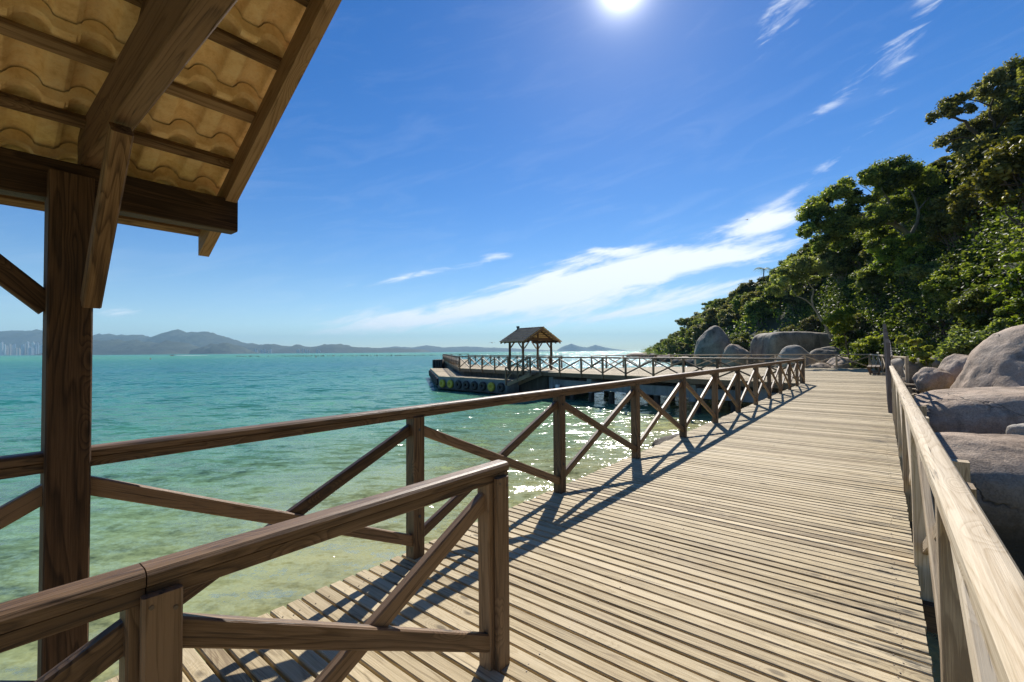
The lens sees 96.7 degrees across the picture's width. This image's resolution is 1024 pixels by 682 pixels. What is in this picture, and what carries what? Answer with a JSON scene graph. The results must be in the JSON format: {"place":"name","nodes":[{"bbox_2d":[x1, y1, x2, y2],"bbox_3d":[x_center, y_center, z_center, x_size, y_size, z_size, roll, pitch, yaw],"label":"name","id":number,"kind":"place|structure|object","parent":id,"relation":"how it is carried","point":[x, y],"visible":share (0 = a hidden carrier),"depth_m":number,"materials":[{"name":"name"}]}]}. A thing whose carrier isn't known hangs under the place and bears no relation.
{"place":"outdoors","nodes":[
{"label":"outdoors","id":0,"kind":"place"},
{"bbox_2d":[36,339,199,354],"bbox_3d":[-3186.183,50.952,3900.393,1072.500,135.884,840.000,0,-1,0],"label":"coast hills","id":1,"kind":"structure","parent":0,"point":[118,347],"depth_m":3666.53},
{"bbox_2d":[0,329,290,348],"bbox_3d":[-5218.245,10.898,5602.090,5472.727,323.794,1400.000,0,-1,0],"label":"hills","id":2,"kind":"structure","parent":0,"point":[18,338],"depth_m":5358.72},
{"bbox_2d":[189,342,261,353],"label":"coast knoll","id":3,"kind":"structure","parent":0,"point":[221,348],"depth_m":3859.41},
{"bbox_2d":[238,344,429,353],"bbox_3d":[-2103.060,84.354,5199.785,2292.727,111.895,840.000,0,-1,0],"label":"coast hills","id":4,"kind":"structure","parent":0,"point":[328,348],"depth_m":4945.12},
{"bbox_2d":[383,345,552,351],"bbox_3d":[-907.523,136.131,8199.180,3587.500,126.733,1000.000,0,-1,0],"label":"distant coast hills","id":5,"kind":"structure","parent":0,"point":[454,349],"depth_m":7891.88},
{"bbox_2d":[0,350,940,681],"bbox_3d":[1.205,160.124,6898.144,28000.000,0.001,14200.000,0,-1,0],"label":"sea","id":6,"kind":"structure","parent":0,"point":[154,396],"depth_m":16.05,"materials":[{"name":"liquid"}]},
{"bbox_2d":[445,359,799,412],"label":"pier","id":7,"kind":"structure","parent":6,"relation":"in","point":[551,379],"depth_m":29.55,"materials":[{"name":"brown wood"}]},
{"bbox_2d":[432,359,444,367],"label":"mooring block","id":8,"kind":"structure","parent":7,"relation":"attached to","point":[438,363],"depth_m":78.62,"materials":[{"name":"rubber"}]},
{"bbox_2d":[443,354,459,369],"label":"wooden railing","id":9,"kind":"object","parent":7,"relation":"attached to","point":[453,360],"visible":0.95,"depth_m":53.03,"materials":[{"name":"brown wood"}]},
{"bbox_2d":[430,368,518,393],"bbox_3d":[-6.360,3.822,47.202,4.844,1.098,27.943,0,-1,-19],"label":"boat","id":10,"kind":"object","parent":7,"relation":"attached to","point":[446,374],"visible":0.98,"depth_m":37.71,"materials":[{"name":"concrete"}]},
{"bbox_2d":[507,372,541,385],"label":"pier stairs","id":11,"kind":"structure","parent":10,"relation":"on","point":[524,379],"depth_m":33.46,"materials":[{"name":"grey wood"}]},
{"bbox_2d":[505,357,530,385],"bbox_3d":[0.411,2.237,33.412,0.104,2.200,2.951,1,-2,-39],"label":"stair railing","id":12,"kind":"object","parent":11,"relation":"attached to","point":[517,375],"visible":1,"depth_m":33.35,"materials":[{"name":"brown wood"}]},
{"bbox_2d":[468,355,562,367],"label":"wooden railing","id":13,"kind":"object","parent":7,"relation":"attached to","point":[498,363],"visible":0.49,"depth_m":45.93,"materials":[{"name":"brown wood"}]},
{"bbox_2d":[499,326,561,374],"bbox_3d":[1.445,0.681,36.175,4.014,3.860,3.157,1,-2,-39],"label":"gazebo","id":14,"kind":"object","parent":7,"relation":"on","point":[537,336],"visible":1,"depth_m":35.74,"materials":[{"name":"brown wood"}]},
{"bbox_2d":[188,600,937,681],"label":"boardwalk joists","id":15,"kind":"object","parent":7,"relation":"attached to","point":[929,615],"depth_m":3.04,"materials":[{"name":"brown wood"}]},
{"bbox_2d":[105,367,933,681],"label":"boardwalk deck","id":16,"kind":"structure","parent":15,"relation":"on","point":[767,541],"depth_m":3.04,"materials":[{"name":"brown wood"}]},
{"bbox_2d":[0,0,341,678],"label":"gazebo","id":17,"kind":"object","parent":16,"relation":"on","point":[163,115],"visible":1,"depth_m":1.89,"materials":[{"name":"brown wood"}]},
{"bbox_2d":[0,451,43,681],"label":"wooden railing","id":18,"kind":"object","parent":17,"relation":"attached to","point":[30,500],"visible":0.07,"depth_m":1.82,"materials":[{"name":"brown wood"}]},
{"bbox_2d":[0,460,509,681],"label":"wooden railing","id":19,"kind":"object","parent":16,"relation":"on","point":[152,632],"visible":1,"depth_m":1.38,"materials":[{"name":"brown wood"}]},
{"bbox_2d":[91,358,804,603],"bbox_3d":[5.432,1.298,10.915,0.110,1.380,23.340,-1,-2,39],"label":"wooden railing","id":20,"kind":"object","parent":16,"relation":"on","point":[414,431],"visible":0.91,"depth_m":3.32,"materials":[{"name":"brown wood"}]},
{"bbox_2d":[591,355,670,367],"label":"wooden railing","id":21,"kind":"object","parent":16,"relation":"on","point":[640,364],"visible":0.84,"depth_m":40.26,"materials":[{"name":"brown wood"}]},
{"bbox_2d":[670,354,870,367],"bbox_3d":[20.864,1.800,38.114,14.606,1.380,0.139,-1,-2,30],"label":"wooden railing","id":22,"kind":"object","parent":16,"relation":"on","point":[804,356],"visible":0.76,"depth_m":37.42,"materials":[{"name":"brown wood"}]},
{"bbox_2d":[867,365,880,374],"bbox_3d":[21.665,1.726,27.211,0.647,0.486,3.600,-1,-2,39],"label":"park bench","id":23,"kind":"object","parent":16,"relation":"on","point":[870,371],"visible":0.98,"depth_m":26.15,"materials":[{"name":"brown wood"}]},
{"bbox_2d":[883,324,892,412],"bbox_3d":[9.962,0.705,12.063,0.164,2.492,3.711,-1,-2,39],"label":"wooden post","id":24,"kind":"object","parent":16,"relation":"on","point":[888,355],"visible":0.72,"depth_m":10.66,"materials":[{"name":"grey wood"}]},
{"bbox_2d":[869,354,909,385],"bbox_3d":[23.039,1.558,28.173,0.220,1.380,15.138,-1,-2,33],"label":"wooden railing","id":25,"kind":"object","parent":16,"relation":"on","point":[881,363],"visible":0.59,"depth_m":27.64,"materials":[{"name":"brown wood"}]},
{"bbox_2d":[889,362,1023,681],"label":"wooden railing","id":26,"kind":"object","parent":16,"relation":"on","point":[971,579],"visible":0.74,"depth_m":1.34,"materials":[{"name":"brown wood"}]},
{"bbox_2d":[459,356,802,386],"bbox_3d":[3.960,1.759,30.705,0.113,1.380,27.840,1,-2,-39],"label":"wooden railing","id":27,"kind":"object","parent":7,"relation":"attached to","point":[683,361],"visible":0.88,"depth_m":27.16,"materials":[{"name":"brown wood"}]},
{"bbox_2d":[651,431,687,446],"bbox_3d":[5.813,3.435,13.909,3.357,1.282,1.871,-1,-2,38],"label":"boulder","id":28,"kind":"object","parent":6,"relation":"in","point":[658,441],"visible":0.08,"depth_m":14.50,"materials":[{"name":"stone"}]},
{"bbox_2d":[694,325,730,366],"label":"boulder","id":29,"kind":"object","parent":6,"relation":"in","point":[713,339],"visible":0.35,"depth_m":51.72,"materials":[{"name":"stone"}]},
{"bbox_2d":[721,344,752,366],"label":"boulder","id":30,"kind":"object","parent":6,"relation":"in","point":[732,349],"visible":0.39,"depth_m":47.67,"materials":[{"name":"stone"}]},
{"bbox_2d":[776,345,816,367],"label":"boulder","id":31,"kind":"object","parent":6,"relation":"in","point":[793,349],"visible":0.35,"depth_m":41.72,"materials":[{"name":"stone"}]},
{"bbox_2d":[808,363,830,367],"bbox_3d":[27.272,2.940,40.189,2.341,2.061,1.870,0,-1,0],"label":"boulder","id":32,"kind":"object","parent":6,"relation":"on","point":[820,365],"visible":0.16,"depth_m":39.74,"materials":[{"name":"stone"}]},
{"bbox_2d":[826,356,857,367],"bbox_3d":[28.847,2.710,39.898,3.199,2.744,2.385,1,-2,-43],"label":"boulder","id":33,"kind":"object","parent":6,"relation":"on","point":[841,361],"visible":0.23,"depth_m":39.18,"materials":[{"name":"stone"}]},
{"bbox_2d":[897,432,1023,575],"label":"boulder","id":34,"kind":"object","parent":6,"relation":"in","point":[996,461],"visible":0.19,"depth_m":6.53,"materials":[{"name":"stone"}]},
{"bbox_2d":[1006,423,1023,434],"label":"boulder","id":35,"kind":"object","parent":34,"relation":"on","point":[1017,429],"visible":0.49,"depth_m":7.70,"materials":[{"name":"stone"}]},
{"bbox_2d":[951,459,970,482],"bbox_3d":[3.666,2.567,3.679,0.110,3.180,0.110,-1,-2,39],"label":"support post","id":36,"kind":"object","parent":6,"relation":"in","point":[963,467],"visible":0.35,"depth_m":3.66,"materials":[{"name":"brown wood"}]},
{"bbox_2d":[914,386,1023,433],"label":"boulder","id":37,"kind":"object","parent":6,"relation":"in","point":[989,410],"visible":0.31,"depth_m":10.29,"materials":[{"name":"stone"}]},
{"bbox_2d":[0,0,1023,350],"label":"sky","id":38,"kind":"structure","parent":0,"point":[439,173],"materials":[{"name":"blue"}]},
{"bbox_2d":[556,344,626,350],"bbox_3d":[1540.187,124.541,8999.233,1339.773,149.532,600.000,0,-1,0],"label":"distant islands","id":39,"kind":"object","parent":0,"point":[571,347],"visible":0.96,"depth_m":8796.33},
{"bbox_2d":[678,220,1023,359],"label":"hillside","id":40,"kind":"structure","parent":0,"point":[772,323],"depth_m":43.81,"materials":[{"name":"green plant"}]},
{"bbox_2d":[668,341,679,356],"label":"broadleaf tree","id":41,"kind":"object","parent":40,"relation":"on","point":[672,351],"visible":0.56,"depth_m":135.03,"materials":[{"name":"green plant"}]},
{"bbox_2d":[677,342,693,355],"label":"broadleaf tree","id":42,"kind":"object","parent":40,"relation":"on","point":[686,348],"visible":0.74,"depth_m":118.23,"materials":[{"name":"green plant"}]},
{"bbox_2d":[675,317,699,328],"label":"flat crowned tree","id":43,"kind":"object","parent":40,"relation":"on","point":[684,322],"visible":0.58,"depth_m":141.57,"materials":[{"name":"green plant"}]},
{"bbox_2d":[683,328,694,348],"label":"broadleaf tree","id":44,"kind":"object","parent":40,"relation":"on","point":[687,339],"visible":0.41,"depth_m":113.19,"materials":[{"name":"green plant"}]},
{"bbox_2d":[690,322,708,342],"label":"slender tree","id":45,"kind":"object","parent":40,"relation":"on","point":[697,332],"visible":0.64,"depth_m":107.72,"materials":[{"name":"green plant"}]},
{"bbox_2d":[704,307,718,327],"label":"slender tree","id":46,"kind":"object","parent":40,"relation":"on","point":[711,312],"visible":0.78,"depth_m":108.09,"materials":[{"name":"green plant"}]},
{"bbox_2d":[713,297,728,307],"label":"flat crowned tree","id":47,"kind":"object","parent":40,"relation":"on","point":[719,300],"visible":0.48,"depth_m":118.61,"materials":[{"name":"green plant"}]},
{"bbox_2d":[715,307,734,333],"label":"slender tree","id":48,"kind":"object","parent":40,"relation":"on","point":[723,312],"visible":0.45,"depth_m":98.12,"materials":[{"name":"green plant"}]},
{"bbox_2d":[719,312,743,335],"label":"broadleaf tree","id":49,"kind":"object","parent":40,"relation":"on","point":[728,319],"visible":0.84,"depth_m":93.31,"materials":[{"name":"green plant"}]},
{"bbox_2d":[639,273,827,356],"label":"undergrowth","id":50,"kind":"object","parent":40,"relation":"on","point":[752,322],"visible":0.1,"depth_m":82.08,"materials":[{"name":"green plant"}]},
{"bbox_2d":[729,292,747,325],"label":"broadleaf tree","id":51,"kind":"object","parent":40,"relation":"on","point":[736,301],"visible":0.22,"depth_m":89.05,"materials":[{"name":"green plant"}]},
{"bbox_2d":[731,336,749,351],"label":"slender tree","id":52,"kind":"object","parent":40,"relation":"on","point":[741,341],"visible":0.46,"depth_m":69.91,"materials":[{"name":"green plant"}]},
{"bbox_2d":[729,330,753,348],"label":"broadleaf tree","id":53,"kind":"object","parent":40,"relation":"on","point":[744,334],"visible":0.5,"depth_m":73.07,"materials":[{"name":"green plant"}]},
{"bbox_2d":[734,279,756,297],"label":"slender tree","id":54,"kind":"object","parent":40,"relation":"on","point":[745,287],"visible":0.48,"depth_m":97.24,"materials":[{"name":"green plant"}]},
{"bbox_2d":[739,291,775,326],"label":"yellow green tree","id":55,"kind":"object","parent":40,"relation":"on","point":[745,299],"visible":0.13,"depth_m":79.29,"materials":[{"name":"green plant"}]},
{"bbox_2d":[742,297,777,327],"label":"broadleaf tree","id":56,"kind":"object","parent":40,"relation":"on","point":[757,308],"visible":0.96,"depth_m":74.31,"materials":[{"name":"green plant"}]},
{"bbox_2d":[754,272,788,320],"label":"broadleaf tree","id":57,"kind":"object","parent":40,"relation":"on","point":[770,298],"visible":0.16,"depth_m":69.98,"materials":[{"name":"green plant"}]},
{"bbox_2d":[781,325,801,331],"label":"slender tree","id":58,"kind":"object","parent":40,"relation":"on","point":[790,328],"visible":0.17,"depth_m":56.91,"materials":[{"name":"green plant"}]},
{"bbox_2d":[750,331,840,367],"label":"boulder","id":59,"kind":"object","parent":40,"relation":"on","point":[771,343],"visible":0.33,"depth_m":46.73,"materials":[{"name":"stone"}]},
{"bbox_2d":[762,254,833,338],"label":"leaning tree","id":60,"kind":"object","parent":40,"relation":"on","point":[803,266],"visible":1,"depth_m":41.17,"materials":[{"name":"green plant"}]},
{"bbox_2d":[786,247,819,281],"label":"broadleaf tree","id":61,"kind":"object","parent":40,"relation":"on","point":[802,251],"visible":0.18,"depth_m":65.94,"materials":[{"name":"green plant"}]},
{"bbox_2d":[782,281,824,318],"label":"broadleaf tree","id":62,"kind":"object","parent":40,"relation":"on","point":[789,299],"visible":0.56,"depth_m":61.55,"materials":[{"name":"green plant"}]},
{"bbox_2d":[798,315,824,332],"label":"slender tree","id":63,"kind":"object","parent":40,"relation":"on","point":[807,323],"visible":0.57,"depth_m":52.63,"materials":[{"name":"green plant"}]},
{"bbox_2d":[809,346,841,362],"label":"boulder","id":64,"kind":"object","parent":40,"relation":"on","point":[827,350],"visible":0.2,"depth_m":43.65,"materials":[{"name":"stone"}]},
{"bbox_2d":[816,243,861,299],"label":"slender tree","id":65,"kind":"object","parent":40,"relation":"on","point":[828,256],"visible":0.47,"depth_m":54.83,"materials":[{"name":"green plant"}]},
{"bbox_2d":[821,305,857,356],"bbox_3d":[26.830,-0.827,37.004,3.140,4.204,2.550,0,-2,-35],"label":"lime tree","id":66,"kind":"object","parent":40,"relation":"on","point":[844,317],"visible":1,"depth_m":36.57,"materials":[{"name":"green plant"}]},
{"bbox_2d":[828,230,869,269],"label":"broadleaf tree","id":67,"kind":"object","parent":40,"relation":"on","point":[857,243],"visible":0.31,"depth_m":52.40,"materials":[{"name":"green plant"}]},
{"bbox_2d":[831,328,872,349],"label":"green bush","id":68,"kind":"object","parent":40,"relation":"on","point":[861,332],"visible":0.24,"depth_m":42.35,"materials":[{"name":"green plant"}]},
{"bbox_2d":[835,313,872,342],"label":"slender tree","id":69,"kind":"object","parent":40,"relation":"on","point":[862,324],"visible":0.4,"depth_m":42.66,"materials":[{"name":"green plant"}]},
{"bbox_2d":[862,198,881,216],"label":"broadleaf tree","id":70,"kind":"object","parent":40,"relation":"on","point":[868,209],"visible":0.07,"depth_m":58.10,"materials":[{"name":"green plant"}]},
{"bbox_2d":[847,265,898,309],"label":"broadleaf tree","id":71,"kind":"object","parent":40,"relation":"on","point":[865,278],"visible":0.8,"depth_m":44.35,"materials":[{"name":"green plant"}]},
{"bbox_2d":[795,154,955,255],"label":"umbrella tree","id":72,"kind":"object","parent":40,"relation":"on","point":[886,178],"visible":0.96,"depth_m":41.66,"materials":[{"name":"green plant"}]},
{"bbox_2d":[858,244,894,267],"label":"broadleaf tree","id":73,"kind":"object","parent":40,"relation":"on","point":[863,253],"visible":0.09,"depth_m":47.56,"materials":[{"name":"green plant"}]},
{"bbox_2d":[847,334,907,372],"bbox_3d":[29.697,1.960,36.813,4.308,5.098,4.247,0,-2,-43],"label":"bush","id":74,"kind":"object","parent":40,"relation":"on","point":[866,344],"visible":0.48,"depth_m":36.55,"materials":[{"name":"green plant"}]},
{"bbox_2d":[873,303,905,334],"bbox_3d":[31.827,-1.041,37.834,3.378,4.315,3.148,3,-3,-14],"label":"green bush","id":75,"kind":"object","parent":40,"relation":"on","point":[889,322],"visible":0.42,"depth_m":37.51,"materials":[{"name":"green plant"}]},
{"bbox_2d":[762,113,1023,370],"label":"undergrowth","id":76,"kind":"object","parent":40,"relation":"on","point":[995,221],"visible":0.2,"depth_m":34.05,"materials":[{"name":"green plant"}]},
{"bbox_2d":[877,194,912,236],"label":"slender tree","id":77,"kind":"object","parent":40,"relation":"on","point":[901,224],"depth_m":49.09,"materials":[{"name":"green plant"}]},
{"bbox_2d":[864,233,941,292],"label":"broadleaf tree","id":78,"kind":"object","parent":40,"relation":"on","point":[902,248],"visible":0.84,"depth_m":40.55,"materials":[{"name":"green plant"}]},
{"bbox_2d":[892,308,925,335],"bbox_3d":[31.002,-0.814,34.897,3.224,3.421,3.005,2,-2,-26],"label":"green bush","id":79,"kind":"object","parent":40,"relation":"on","point":[917,315],"visible":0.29,"depth_m":34.70,"materials":[{"name":"green plant"}]},
{"bbox_2d":[891,358,931,393],"bbox_3d":[20.110,2.045,22.954,1.639,2.417,1.893,0,-1,0],"label":"boulder","id":80,"kind":"object","parent":40,"relation":"on","point":[899,363],"visible":0.2,"depth_m":22.37,"materials":[{"name":"stone"}]},
{"bbox_2d":[894,335,934,366],"bbox_3d":[19.663,0.540,21.943,1.849,1.694,1.177,0,-1,-12],"label":"lime vine","id":81,"kind":"object","parent":80,"relation":"on","point":[925,358],"visible":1,"depth_m":22.03,"materials":[{"name":"green plant"}]},
{"bbox_2d":[890,298,932,329],"bbox_3d":[32.188,-1.697,36.353,3.137,3.642,2.243,-1,-2,37],"label":"lime bush","id":82,"kind":"object","parent":40,"relation":"on","point":[917,300],"visible":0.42,"depth_m":36.20,"materials":[{"name":"green plant"}]},
{"bbox_2d":[892,161,960,218],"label":"broadleaf tree","id":83,"kind":"object","parent":40,"relation":"on","point":[938,165],"visible":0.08,"depth_m":43.39,"materials":[{"name":"green plant"}]},
{"bbox_2d":[905,299,959,346],"bbox_3d":[28.051,-0.564,29.314,3.656,4.487,3.407,-3,3,-31],"label":"green bush","id":84,"kind":"object","parent":40,"relation":"on","point":[912,320],"visible":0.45,"depth_m":29.51,"materials":[{"name":"green plant"}]},
{"bbox_2d":[912,367,953,392],"bbox_3d":[17.085,1.629,18.433,1.167,1.147,1.306,0,-1,0],"label":"boulder","id":85,"kind":"object","parent":40,"relation":"on","point":[924,379],"visible":0.82,"depth_m":18.16,"materials":[{"name":"stone"}]},
{"bbox_2d":[893,252,998,324],"bbox_3d":[29.331,-3.209,30.340,5.417,5.146,5.538,-1,-1,15],"label":"flat crowned tree","id":86,"kind":"object","parent":40,"relation":"on","point":[916,271],"visible":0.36,"depth_m":30.16,"materials":[{"name":"green plant"}]},
{"bbox_2d":[933,155,963,172],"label":"yellow green tree","id":87,"kind":"object","parent":40,"relation":"on","point":[946,158],"visible":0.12,"depth_m":48.59,"materials":[{"name":"green plant"}]},
{"bbox_2d":[922,194,983,255],"bbox_3d":[34.276,-8.274,35.208,4.948,6.220,5.473,0,2,-11],"label":"yellow green tree","id":88,"kind":"object","parent":40,"relation":"on","point":[935,221],"visible":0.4,"depth_m":35.36,"materials":[{"name":"green plant"}]},
{"bbox_2d":[938,354,967,381],"bbox_3d":[18.720,1.355,18.976,1.478,1.653,1.403,-1,-1,27],"label":"boulder","id":89,"kind":"object","parent":40,"relation":"on","point":[953,364],"visible":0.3,"depth_m":18.88,"materials":[{"name":"stone"}]},
{"bbox_2d":[949,122,971,162],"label":"slender tree","id":90,"kind":"object","parent":40,"relation":"on","point":[962,156],"visible":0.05,"depth_m":40.16,"materials":[{"name":"green plant"}]},
{"bbox_2d":[918,262,1003,326],"bbox_3d":[27.255,-2.174,27.242,4.043,5.098,4.028,-1,-1,4],"label":"broadleaf tree","id":91,"kind":"object","parent":40,"relation":"on","point":[941,282],"visible":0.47,"depth_m":27.16,"materials":[{"name":"green plant"}]},
{"bbox_2d":[932,317,1013,367],"bbox_3d":[21.529,1.347,20.402,3.894,4.884,3.897,-1,-2,36],"label":"bush","id":92,"kind":"object","parent":40,"relation":"on","point":[962,341],"visible":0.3,"depth_m":20.59,"materials":[{"name":"green plant"}]},
{"bbox_2d":[924,53,1023,158],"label":"spreading tree","id":93,"kind":"object","parent":40,"relation":"on","point":[1001,80],"visible":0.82,"depth_m":30.08,"materials":[{"name":"green plant"}]},
{"bbox_2d":[940,184,1009,248],"bbox_3d":[32.380,-8.304,31.589,4.270,5.368,4.723,1,-5,-23],"label":"yellow green tree","id":94,"kind":"object","parent":40,"relation":"on","point":[955,211],"visible":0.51,"depth_m":31.64,"materials":[{"name":"green plant"}]},
{"bbox_2d":[946,283,1015,329],"bbox_3d":[24.157,-0.840,22.930,3.368,4.205,3.343,0,-2,-34],"label":"broadleaf tree","id":95,"kind":"object","parent":40,"relation":"on","point":[961,303],"visible":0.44,"depth_m":22.90,"materials":[{"name":"green plant"}]},
{"bbox_2d":[964,210,999,237],"bbox_3d":[33.766,-7.843,32.161,4.111,3.672,2.614,1,-2,-44],"label":"silvery tree","id":96,"kind":"object","parent":40,"relation":"on","point":[970,222],"visible":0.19,"depth_m":31.55,"materials":[{"name":"green plant"}]},
{"bbox_2d":[950,300,1017,332],"bbox_3d":[24.317,-0.575,22.836,2.427,3.376,3.383,0,-2,-34],"label":"lime bush","id":97,"kind":"object","parent":40,"relation":"on","point":[961,314],"visible":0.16,"depth_m":23.52,"materials":[{"name":"green plant"}]},
{"bbox_2d":[945,111,1023,235],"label":"broadleaf tree","id":98,"kind":"object","parent":40,"relation":"on","point":[976,158],"visible":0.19,"depth_m":27.44,"materials":[{"name":"green plant"}]},
{"bbox_2d":[950,324,1023,388],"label":"boulder","id":99,"kind":"object","parent":40,"relation":"on","point":[995,359],"visible":0.37,"depth_m":14.23,"materials":[{"name":"stone"}]},
{"bbox_2d":[961,135,1023,231],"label":"yellow green tree","id":100,"kind":"object","parent":40,"relation":"on","point":[996,183],"visible":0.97,"depth_m":23.48,"materials":[{"name":"green plant"}]},
{"bbox_2d":[983,251,1023,323],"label":"leafy tree","id":101,"kind":"object","parent":40,"relation":"on","point":[1017,256],"visible":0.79,"depth_m":20.13,"materials":[{"name":"green plant"}]},
{"bbox_2d":[983,86,1023,108],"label":"broadleaf tree","id":102,"kind":"object","parent":40,"relation":"on","point":[996,102],"visible":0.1,"depth_m":38.02,"materials":[{"name":"green plant"}]},
{"bbox_2d":[992,296,1023,327],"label":"lime bush","id":103,"kind":"object","parent":40,"relation":"on","point":[1004,311],"visible":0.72,"depth_m":19.91,"materials":[{"name":"green plant"}]},
{"bbox_2d":[995,295,1023,317],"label":"green bush","id":104,"kind":"object","parent":40,"relation":"on","point":[1000,298],"visible":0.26,"depth_m":21.17,"materials":[{"name":"green plant"}]},
{"bbox_2d":[1008,58,1023,103],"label":"broadleaf tree","id":105,"kind":"object","parent":40,"relation":"on","point":[1020,80],"visible":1,"depth_m":26.26,"materials":[{"name":"green plant"}]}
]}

